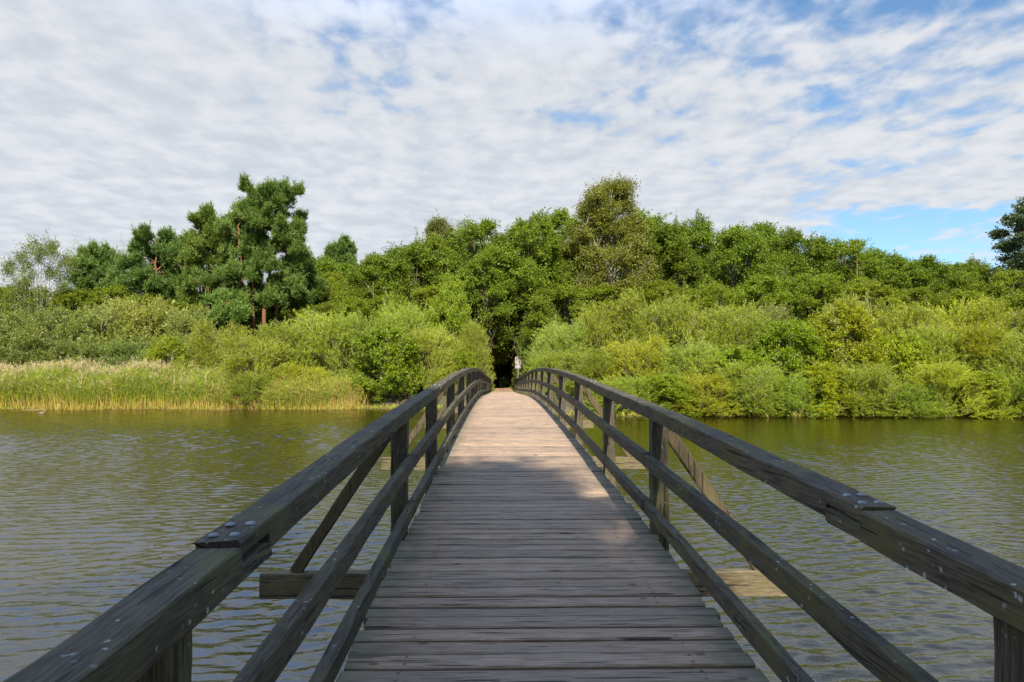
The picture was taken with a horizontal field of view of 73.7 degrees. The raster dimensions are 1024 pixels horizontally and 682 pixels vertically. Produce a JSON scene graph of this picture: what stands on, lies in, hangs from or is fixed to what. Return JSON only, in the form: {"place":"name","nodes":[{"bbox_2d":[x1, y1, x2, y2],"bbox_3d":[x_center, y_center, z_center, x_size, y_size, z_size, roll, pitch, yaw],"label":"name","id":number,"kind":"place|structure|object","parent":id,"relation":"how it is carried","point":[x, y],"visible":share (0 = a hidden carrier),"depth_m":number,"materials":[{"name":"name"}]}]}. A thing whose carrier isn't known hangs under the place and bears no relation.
{"place":"outdoors","nodes":[
{"label":"outdoors","id":0,"kind":"place"},
{"bbox_2d":[0,409,1023,681],"bbox_3d":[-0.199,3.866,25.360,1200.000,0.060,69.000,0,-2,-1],"label":"water","id":1,"kind":"structure","parent":0,"point":[102,511],"depth_m":13.37,"materials":[{"name":"liquid"}]},
{"bbox_2d":[0,402,1022,417],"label":"shoreline","id":2,"kind":"structure","parent":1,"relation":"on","point":[389,406],"depth_m":44.77,"materials":[{"name":"brown soil"}]},
{"bbox_2d":[0,0,1023,307],"label":"sky","id":3,"kind":"structure","parent":0,"point":[897,124],"materials":[{"name":"white"}]},
{"bbox_2d":[14,377,1023,416],"bbox_3d":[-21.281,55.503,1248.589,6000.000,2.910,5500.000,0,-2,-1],"label":"ground","id":4,"kind":"structure","parent":0,"point":[406,396],"depth_m":48.67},
{"bbox_2d":[0,306,39,360],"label":"shrub","id":5,"kind":"object","parent":4,"relation":"on","point":[5,324],"visible":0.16,"depth_m":56.30,"materials":[{"name":"green plant"}]},
{"bbox_2d":[0,338,54,367],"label":"shrub","id":6,"kind":"object","parent":4,"relation":"on","point":[10,353],"visible":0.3,"depth_m":53.68,"materials":[{"name":"green plant"}]},
{"bbox_2d":[0,227,85,331],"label":"birch tree","id":7,"kind":"object","parent":4,"relation":"on","point":[65,261],"visible":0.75,"depth_m":61.86,"materials":[{"name":"green plant"}]},
{"bbox_2d":[6,298,94,365],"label":"shrub","id":8,"kind":"object","parent":4,"relation":"on","point":[56,327],"visible":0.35,"depth_m":55.10,"materials":[{"name":"green plant"}]},
{"bbox_2d":[24,337,115,373],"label":"shrub","id":9,"kind":"object","parent":4,"relation":"on","point":[92,348],"visible":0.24,"depth_m":53.76,"materials":[{"name":"green plant"}]},
{"bbox_2d":[34,283,106,359],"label":"shrub","id":10,"kind":"object","parent":4,"relation":"on","point":[69,298],"visible":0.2,"depth_m":62.35,"materials":[{"name":"green plant"}]},
{"bbox_2d":[33,302,139,362],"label":"shrub","id":11,"kind":"object","parent":4,"relation":"on","point":[96,323],"visible":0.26,"depth_m":57.36,"materials":[{"name":"green plant"}]},
{"bbox_2d":[68,238,119,295],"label":"pine tree","id":12,"kind":"object","parent":4,"relation":"on","point":[95,258],"visible":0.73,"depth_m":70.84,"materials":[{"name":"green plant"}]},
{"bbox_2d":[0,355,243,409],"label":"reed bed","id":13,"kind":"object","parent":4,"relation":"on","point":[67,379],"visible":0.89,"depth_m":48.53,"materials":[{"name":"green plant"}]},
{"bbox_2d":[94,334,174,370],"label":"shrub","id":14,"kind":"object","parent":4,"relation":"on","point":[117,351],"visible":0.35,"depth_m":53.42,"materials":[{"name":"green plant"}]},
{"bbox_2d":[91,292,193,363],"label":"shrub","id":15,"kind":"object","parent":4,"relation":"on","point":[139,315],"visible":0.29,"depth_m":58.58,"materials":[{"name":"green plant"}]},
{"bbox_2d":[99,220,207,310],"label":"pine tree","id":16,"kind":"object","parent":4,"relation":"on","point":[139,277],"visible":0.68,"depth_m":69.08,"materials":[{"name":"green plant"}]},
{"bbox_2d":[137,330,191,370],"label":"shrub","id":17,"kind":"object","parent":4,"relation":"on","point":[162,346],"visible":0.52,"depth_m":52.61,"materials":[{"name":"green plant"}]},
{"bbox_2d":[0,381,370,409],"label":"dry reeds","id":18,"kind":"object","parent":4,"relation":"on","point":[357,402],"visible":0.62,"depth_m":48.10,"materials":[{"name":"plant"}]},
{"bbox_2d":[162,302,221,370],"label":"shrub","id":19,"kind":"object","parent":4,"relation":"on","point":[173,324],"visible":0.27,"depth_m":57.88,"materials":[{"name":"green plant"}]},
{"bbox_2d":[173,201,239,310],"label":"pine tree","id":20,"kind":"object","parent":4,"relation":"on","point":[201,243],"visible":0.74,"depth_m":67.06,"materials":[{"name":"green plant"}]},
{"bbox_2d":[183,315,252,373],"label":"willow bush","id":21,"kind":"object","parent":4,"relation":"on","point":[201,345],"visible":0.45,"depth_m":54.48,"materials":[{"name":"green plant"}]},
{"bbox_2d":[201,284,252,336],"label":"pine tree","id":22,"kind":"object","parent":4,"relation":"on","point":[222,312],"visible":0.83,"depth_m":62.52,"materials":[{"name":"green plant"}]},
{"bbox_2d":[203,323,294,396],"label":"willow bush","id":23,"kind":"object","parent":4,"relation":"on","point":[244,349],"visible":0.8,"depth_m":50.37,"materials":[{"name":"green plant"}]},
{"bbox_2d":[220,368,283,405],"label":"willow bush","id":24,"kind":"object","parent":4,"relation":"on","point":[247,388],"visible":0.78,"depth_m":48.46,"materials":[{"name":"green plant"}]},
{"bbox_2d":[190,171,318,338],"bbox_3d":[-24.474,-5.630,65.586,11.662,21.207,8.059,0,-2,-1],"label":"pine tree","id":25,"kind":"object","parent":4,"relation":"on","point":[251,246],"visible":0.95,"depth_m":64.41,"materials":[{"name":"green plant"}]},
{"bbox_2d":[247,314,332,389],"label":"willow bush","id":26,"kind":"object","parent":4,"relation":"on","point":[285,332],"visible":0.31,"depth_m":53.38,"materials":[{"name":"green plant"}]},
{"bbox_2d":[260,253,328,323],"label":"pine tree","id":27,"kind":"object","parent":4,"relation":"on","point":[312,280],"visible":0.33,"depth_m":68.27,"materials":[{"name":"green plant"}]},
{"bbox_2d":[259,356,332,393],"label":"willow bush","id":28,"kind":"object","parent":4,"relation":"on","point":[291,369],"visible":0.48,"depth_m":50.47,"materials":[{"name":"green plant"}]},
{"bbox_2d":[257,368,363,409],"bbox_3d":[-14.323,3.526,49.356,8.178,3.418,4.203,0,-2,-1],"label":"reed bed","id":29,"kind":"object","parent":4,"relation":"on","point":[282,397],"visible":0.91,"depth_m":48.34,"materials":[{"name":"green plant"}]},
{"bbox_2d":[275,306,374,380],"bbox_3d":[-15.177,0.736,55.761,8.188,7.613,7.994,0,-2,-5],"label":"willow bush","id":30,"kind":"object","parent":4,"relation":"on","point":[319,327],"visible":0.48,"depth_m":54.44,"materials":[{"name":"green plant"}]},
{"bbox_2d":[328,232,358,273],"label":"pine tree","id":31,"kind":"object","parent":4,"relation":"on","point":[347,251],"visible":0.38,"depth_m":91.01,"materials":[{"name":"green plant"}]},
{"bbox_2d":[318,292,379,369],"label":"alder tree","id":32,"kind":"object","parent":4,"relation":"on","point":[351,304],"visible":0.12,"depth_m":60.76,"materials":[{"name":"green plant"}]},
{"bbox_2d":[324,307,397,389],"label":"willow bush","id":33,"kind":"object","parent":4,"relation":"on","point":[360,324],"visible":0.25,"depth_m":54.45,"materials":[{"name":"green plant"}]},
{"bbox_2d":[329,251,423,314],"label":"alder tree","id":34,"kind":"object","parent":4,"relation":"on","point":[358,274],"visible":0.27,"depth_m":64.51,"materials":[{"name":"green plant"}]},
{"bbox_2d":[354,290,411,387],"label":"alder tree","id":35,"kind":"object","parent":4,"relation":"on","point":[366,310],"visible":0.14,"depth_m":60.61,"materials":[{"name":"green plant"}]},
{"bbox_2d":[342,321,430,400],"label":"shrub","id":36,"kind":"object","parent":4,"relation":"on","point":[396,367],"visible":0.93,"depth_m":50.26,"materials":[{"name":"green plant"}]},
{"bbox_2d":[354,285,434,390],"bbox_3d":[-9.146,-0.093,56.907,7.569,9.333,8.338,-2,-3,43],"label":"willow bush","id":37,"kind":"object","parent":4,"relation":"on","point":[413,318],"visible":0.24,"depth_m":55.44,"materials":[{"name":"green plant"}]},
{"bbox_2d":[363,237,457,331],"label":"alder tree","id":38,"kind":"object","parent":4,"relation":"on","point":[402,258],"visible":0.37,"depth_m":65.37,"materials":[{"name":"green plant"}]},
{"bbox_2d":[386,284,460,338],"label":"alder tree","id":39,"kind":"object","parent":4,"relation":"on","point":[422,293],"visible":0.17,"depth_m":60.96,"materials":[{"name":"green plant"}]},
{"bbox_2d":[391,323,462,392],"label":"willow bush","id":40,"kind":"object","parent":4,"relation":"on","point":[435,365],"visible":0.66,"depth_m":51.91,"materials":[{"name":"green plant"}]},
{"bbox_2d":[397,227,480,317],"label":"alder tree","id":41,"kind":"object","parent":4,"relation":"on","point":[433,240],"visible":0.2,"depth_m":67.65,"materials":[{"name":"green plant"}]},
{"bbox_2d":[421,208,464,278],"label":"birch tree","id":42,"kind":"object","parent":4,"relation":"on","point":[438,226],"visible":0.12,"depth_m":75.38,"materials":[{"name":"green plant"}]},
{"bbox_2d":[424,259,476,368],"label":"willow bush","id":43,"kind":"object","parent":4,"relation":"on","point":[451,304],"visible":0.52,"depth_m":57.29,"materials":[{"name":"green plant"}]},
{"bbox_2d":[446,344,476,392],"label":"shrub","id":44,"kind":"object","parent":4,"relation":"on","point":[466,359],"visible":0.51,"depth_m":51.95,"materials":[{"name":"green plant"}]},
{"bbox_2d":[417,215,530,365],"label":"alder tree","id":45,"kind":"object","parent":4,"relation":"on","point":[470,231],"visible":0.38,"depth_m":65.43,"materials":[{"name":"green plant"}]},
{"bbox_2d":[453,315,496,387],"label":"willow bush","id":46,"kind":"object","parent":4,"relation":"on","point":[468,339],"visible":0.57,"depth_m":56.42,"materials":[{"name":"green plant"}]},
{"bbox_2d":[453,242,520,370],"bbox_3d":[-2.441,-2.149,63.949,6.912,13.986,7.472,0,-2,0],"label":"alder tree","id":47,"kind":"object","parent":4,"relation":"on","point":[480,260],"visible":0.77,"depth_m":62.34,"materials":[{"name":"green plant"}]},
{"bbox_2d":[3,368,1023,681],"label":"footbridge","id":48,"kind":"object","parent":4,"relation":"on","point":[529,544],"visible":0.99,"depth_m":3.75,"materials":[{"name":"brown wood"}]},
{"bbox_2d":[483,249,559,356],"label":"alder tree","id":49,"kind":"object","parent":4,"relation":"on","point":[524,262],"visible":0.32,"depth_m":65.30,"materials":[{"name":"green plant"}]},
{"bbox_2d":[486,207,593,364],"bbox_3d":[2.288,-4.157,67.169,11.074,18.538,13.179,0,-2,-10],"label":"alder tree","id":50,"kind":"object","parent":4,"relation":"on","point":[521,232],"visible":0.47,"depth_m":64.89,"materials":[{"name":"green plant"}]},
{"bbox_2d":[514,303,565,377],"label":"willow bush","id":51,"kind":"object","parent":4,"relation":"on","point":[524,358],"visible":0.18,"depth_m":62.16,"materials":[{"name":"green plant"}]},
{"bbox_2d":[527,340,572,395],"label":"willow bush","id":52,"kind":"object","parent":4,"relation":"on","point":[545,362],"visible":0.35,"depth_m":48.40,"materials":[{"name":"green plant"}]},
{"bbox_2d":[511,207,597,331],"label":"alder tree","id":53,"kind":"object","parent":4,"relation":"on","point":[558,216],"visible":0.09,"depth_m":70.49,"materials":[{"name":"green plant"}]},
{"bbox_2d":[516,279,603,365],"bbox_3d":[4.962,-0.409,62.289,9.149,10.202,10.386,-1,-2,13],"label":"alder tree","id":54,"kind":"object","parent":4,"relation":"on","point":[569,293],"visible":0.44,"depth_m":60.69,"materials":[{"name":"green plant"}]},
{"bbox_2d":[520,314,600,388],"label":"willow bush","id":55,"kind":"object","parent":4,"relation":"on","point":[559,336],"visible":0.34,"depth_m":50.11,"materials":[{"name":"green plant"}]},
{"bbox_2d":[538,215,630,320],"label":"alder tree","id":56,"kind":"object","parent":4,"relation":"on","point":[563,233],"visible":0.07,"depth_m":66.47,"materials":[{"name":"green plant"}]},
{"bbox_2d":[552,345,627,396],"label":"willow bush","id":57,"kind":"object","parent":4,"relation":"on","point":[582,366],"visible":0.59,"depth_m":44.55,"materials":[{"name":"green plant"}]},
{"bbox_2d":[563,278,646,345],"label":"alder tree","id":58,"kind":"object","parent":4,"relation":"on","point":[605,290],"visible":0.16,"depth_m":61.41,"materials":[{"name":"green plant"}]},
{"bbox_2d":[551,170,663,340],"bbox_3d":[9.084,-5.921,64.910,10.992,21.816,10.316,-1,-3,30],"label":"birch tree","id":59,"kind":"object","parent":4,"relation":"on","point":[601,205],"visible":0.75,"depth_m":63.85,"materials":[{"name":"green plant"}]},
{"bbox_2d":[570,295,648,388],"bbox_3d":[7.079,0.422,52.181,8.309,7.952,8.320,-2,-3,37],"label":"willow bush","id":60,"kind":"object","parent":4,"relation":"on","point":[597,319],"visible":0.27,"depth_m":50.62,"materials":[{"name":"green plant"}]},
{"bbox_2d":[583,370,676,412],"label":"waterside shrub","id":61,"kind":"object","parent":4,"relation":"on","point":[629,384],"visible":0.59,"depth_m":40.51,"materials":[{"name":"green plant"}]},
{"bbox_2d":[587,331,673,381],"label":"willow bush","id":62,"kind":"object","parent":4,"relation":"on","point":[628,362],"visible":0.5,"depth_m":44.16,"materials":[{"name":"green plant"}]},
{"bbox_2d":[600,282,697,375],"bbox_3d":[10.262,0.155,51.401,8.602,9.117,9.220,1,-3,-26],"label":"willow bush","id":63,"kind":"object","parent":4,"relation":"on","point":[643,328],"visible":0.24,"depth_m":50.06,"materials":[{"name":"green plant"}]},
{"bbox_2d":[611,207,698,327],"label":"alder tree","id":64,"kind":"object","parent":4,"relation":"on","point":[655,221],"visible":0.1,"depth_m":68.54,"materials":[{"name":"green plant"}]},
{"bbox_2d":[628,370,707,416],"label":"waterside shrub","id":65,"kind":"object","parent":4,"relation":"on","point":[665,386],"visible":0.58,"depth_m":40.24,"materials":[{"name":"green plant"}]},
{"bbox_2d":[629,273,711,326],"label":"alder tree","id":66,"kind":"object","parent":4,"relation":"on","point":[652,287],"visible":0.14,"depth_m":60.11,"materials":[{"name":"green plant"}]},
{"bbox_2d":[629,213,723,318],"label":"alder tree","id":67,"kind":"object","parent":4,"relation":"on","point":[676,247],"visible":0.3,"depth_m":65.81,"materials":[{"name":"green plant"}]},
{"bbox_2d":[643,333,737,398],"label":"willow bush","id":68,"kind":"object","parent":4,"relation":"on","point":[697,354],"visible":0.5,"depth_m":42.88,"materials":[{"name":"green plant"}]},
{"bbox_2d":[640,283,744,375],"bbox_3d":[13.084,0.002,49.253,8.326,8.398,8.346,2,-3,-34],"label":"willow bush","id":69,"kind":"object","parent":4,"relation":"on","point":[683,319],"visible":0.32,"depth_m":48.07,"materials":[{"name":"green plant"}]},
{"bbox_2d":[656,209,740,302],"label":"alder tree","id":70,"kind":"object","parent":4,"relation":"on","point":[697,226],"visible":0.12,"depth_m":69.39,"materials":[{"name":"green plant"}]},
{"bbox_2d":[663,370,750,416],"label":"waterside shrub","id":71,"kind":"object","parent":4,"relation":"on","point":[717,385],"visible":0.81,"depth_m":40.16,"materials":[{"name":"green plant"}]},
{"bbox_2d":[674,279,748,334],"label":"alder tree","id":72,"kind":"object","parent":4,"relation":"on","point":[711,289],"visible":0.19,"depth_m":60.03,"materials":[{"name":"green plant"}]},
{"bbox_2d":[680,296,784,368],"bbox_3d":[15.664,0.570,48.470,8.092,7.504,7.987,1,-3,-31],"label":"willow bush","id":73,"kind":"object","parent":4,"relation":"on","point":[744,327],"visible":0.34,"depth_m":46.82,"materials":[{"name":"green plant"}]},
{"bbox_2d":[672,222,803,315],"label":"alder tree","id":74,"kind":"object","parent":4,"relation":"on","point":[738,234],"visible":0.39,"depth_m":65.31,"materials":[{"name":"green plant"}]},
{"bbox_2d":[698,340,782,391],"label":"shrub","id":75,"kind":"object","parent":4,"relation":"on","point":[739,355],"visible":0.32,"depth_m":43.06,"materials":[{"name":"green plant"}]},
{"bbox_2d":[704,359,801,415],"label":"waterside shrub","id":76,"kind":"object","parent":4,"relation":"on","point":[755,398],"visible":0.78,"depth_m":39.94,"materials":[{"name":"green plant"}]},
{"bbox_2d":[710,220,802,315],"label":"alder tree","id":77,"kind":"object","parent":4,"relation":"on","point":[766,229],"visible":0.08,"depth_m":68.56,"materials":[{"name":"green plant"}]},
{"bbox_2d":[725,272,815,322],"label":"alder tree","id":78,"kind":"object","parent":4,"relation":"on","point":[770,283],"visible":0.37,"depth_m":60.21,"materials":[{"name":"green plant"}]},
{"bbox_2d":[746,370,838,417],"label":"waterside shrub","id":79,"kind":"object","parent":4,"relation":"on","point":[790,395],"visible":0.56,"depth_m":39.81,"materials":[{"name":"green plant"}]},
{"bbox_2d":[748,314,837,383],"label":"shrub","id":80,"kind":"object","parent":4,"relation":"on","point":[766,339],"visible":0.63,"depth_m":43.54,"materials":[{"name":"green plant"}]},
{"bbox_2d":[744,222,853,313],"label":"alder tree","id":81,"kind":"object","parent":4,"relation":"on","point":[819,248],"visible":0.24,"depth_m":66.15,"materials":[{"name":"green plant"}]},
{"bbox_2d":[772,267,871,364],"bbox_3d":[27.240,-0.918,61.582,10.980,11.175,9.478,0,-2,-9],"label":"alder tree","id":82,"kind":"object","parent":4,"relation":"on","point":[827,283],"visible":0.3,"depth_m":59.82,"materials":[{"name":"green plant"}]},
{"bbox_2d":[788,355,870,418],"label":"waterside shrub","id":83,"kind":"object","parent":4,"relation":"on","point":[826,372],"visible":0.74,"depth_m":40.16,"materials":[{"name":"green plant"}]},
{"bbox_2d":[798,288,894,394],"bbox_3d":[22.217,0.383,44.775,6.630,7.654,8.298,0,-2,-1],"label":"shrub","id":84,"kind":"object","parent":4,"relation":"on","point":[857,322],"visible":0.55,"depth_m":43.40,"materials":[{"name":"green plant"}]},
{"bbox_2d":[802,231,901,315],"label":"alder tree","id":85,"kind":"object","parent":4,"relation":"on","point":[846,250],"visible":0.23,"depth_m":65.52,"materials":[{"name":"green plant"}]},
{"bbox_2d":[806,271,910,362],"bbox_3d":[31.471,-0.644,60.827,10.051,10.563,9.485,-1,-3,26],"label":"alder tree","id":86,"kind":"object","parent":4,"relation":"on","point":[864,284],"visible":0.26,"depth_m":59.45,"materials":[{"name":"green plant"}]},
{"bbox_2d":[817,352,914,418],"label":"waterside shrub","id":87,"kind":"object","parent":4,"relation":"on","point":[881,380],"visible":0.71,"depth_m":39.58,"materials":[{"name":"green plant"}]},
{"bbox_2d":[841,244,931,366],"bbox_3d":[36.298,-2.340,67.102,11.362,14.652,9.791,2,-3,-44],"label":"alder tree","id":88,"kind":"object","parent":4,"relation":"on","point":[894,261],"visible":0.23,"depth_m":64.89,"materials":[{"name":"green plant"}]},
{"bbox_2d":[857,329,937,390],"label":"shrub","id":89,"kind":"object","parent":4,"relation":"on","point":[906,354],"visible":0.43,"depth_m":42.60,"materials":[{"name":"green plant"}]},
{"bbox_2d":[866,296,954,364],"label":"willow bush","id":90,"kind":"object","parent":4,"relation":"on","point":[913,314],"visible":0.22,"depth_m":53.47,"materials":[{"name":"green plant"}]},
{"bbox_2d":[861,380,961,417],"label":"waterside shrub","id":91,"kind":"object","parent":4,"relation":"on","point":[917,396],"visible":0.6,"depth_m":39.56,"materials":[{"name":"green plant"}]},
{"bbox_2d":[882,282,952,329],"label":"alder tree","id":92,"kind":"object","parent":4,"relation":"on","point":[920,293],"visible":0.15,"depth_m":59.61,"materials":[{"name":"green plant"}]},
{"bbox_2d":[879,254,971,309],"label":"alder tree","id":93,"kind":"object","parent":4,"relation":"on","point":[935,270],"visible":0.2,"depth_m":65.92,"materials":[{"name":"green plant"}]},
{"bbox_2d":[886,319,988,388],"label":"willow bush","id":94,"kind":"object","parent":4,"relation":"on","point":[928,335],"visible":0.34,"depth_m":42.91,"materials":[{"name":"green plant"}]},
{"bbox_2d":[894,357,1003,418],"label":"waterside shrub","id":95,"kind":"object","parent":4,"relation":"on","point":[946,374],"visible":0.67,"depth_m":39.72,"materials":[{"name":"green plant"}]},
{"bbox_2d":[905,293,1020,359],"bbox_3d":[35.573,0.298,54.663,9.096,8.445,9.114,0,-2,-4],"label":"willow bush","id":96,"kind":"object","parent":4,"relation":"on","point":[964,314],"visible":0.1,"depth_m":53.45,"materials":[{"name":"green plant"}]},
{"bbox_2d":[936,288,1015,324],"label":"alder tree","id":97,"kind":"object","parent":4,"relation":"on","point":[959,296],"visible":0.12,"depth_m":57.73,"materials":[{"name":"green plant"}]},
{"bbox_2d":[929,315,1023,400],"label":"willow bush","id":98,"kind":"object","parent":4,"relation":"on","point":[972,334],"visible":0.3,"depth_m":42.29,"materials":[{"name":"green plant"}]},
{"bbox_2d":[937,368,1023,419],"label":"waterside shrub","id":99,"kind":"object","parent":4,"relation":"on","point":[1000,385],"visible":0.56,"depth_m":39.66,"materials":[{"name":"green plant"}]},
{"bbox_2d":[946,253,1016,293],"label":"alder tree","id":100,"kind":"object","parent":4,"relation":"on","point":[973,266],"visible":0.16,"depth_m":68.12,"materials":[{"name":"green plant"}]},
{"bbox_2d":[957,323,1023,408],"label":"willow bush","id":101,"kind":"object","parent":4,"relation":"on","point":[1005,362],"visible":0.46,"depth_m":41.43,"materials":[{"name":"green plant"}]},
{"bbox_2d":[960,291,1023,361],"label":"willow bush","id":102,"kind":"object","parent":4,"relation":"on","point":[1015,318],"visible":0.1,"depth_m":52.20,"materials":[{"name":"green plant"}]},
{"bbox_2d":[967,262,1023,307],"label":"alder tree","id":103,"kind":"object","parent":4,"relation":"on","point":[1001,279],"visible":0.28,"depth_m":62.73,"materials":[{"name":"green plant"}]},
{"bbox_2d":[969,368,1023,418],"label":"waterside shrub","id":104,"kind":"object","parent":4,"relation":"on","point":[1019,391],"visible":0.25,"depth_m":39.93,"materials":[{"name":"green plant"}]},
{"bbox_2d":[982,196,1023,309],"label":"poplar tree","id":105,"kind":"object","parent":4,"relation":"on","point":[1014,245],"visible":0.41,"depth_m":68.27,"materials":[{"name":"green plant"}]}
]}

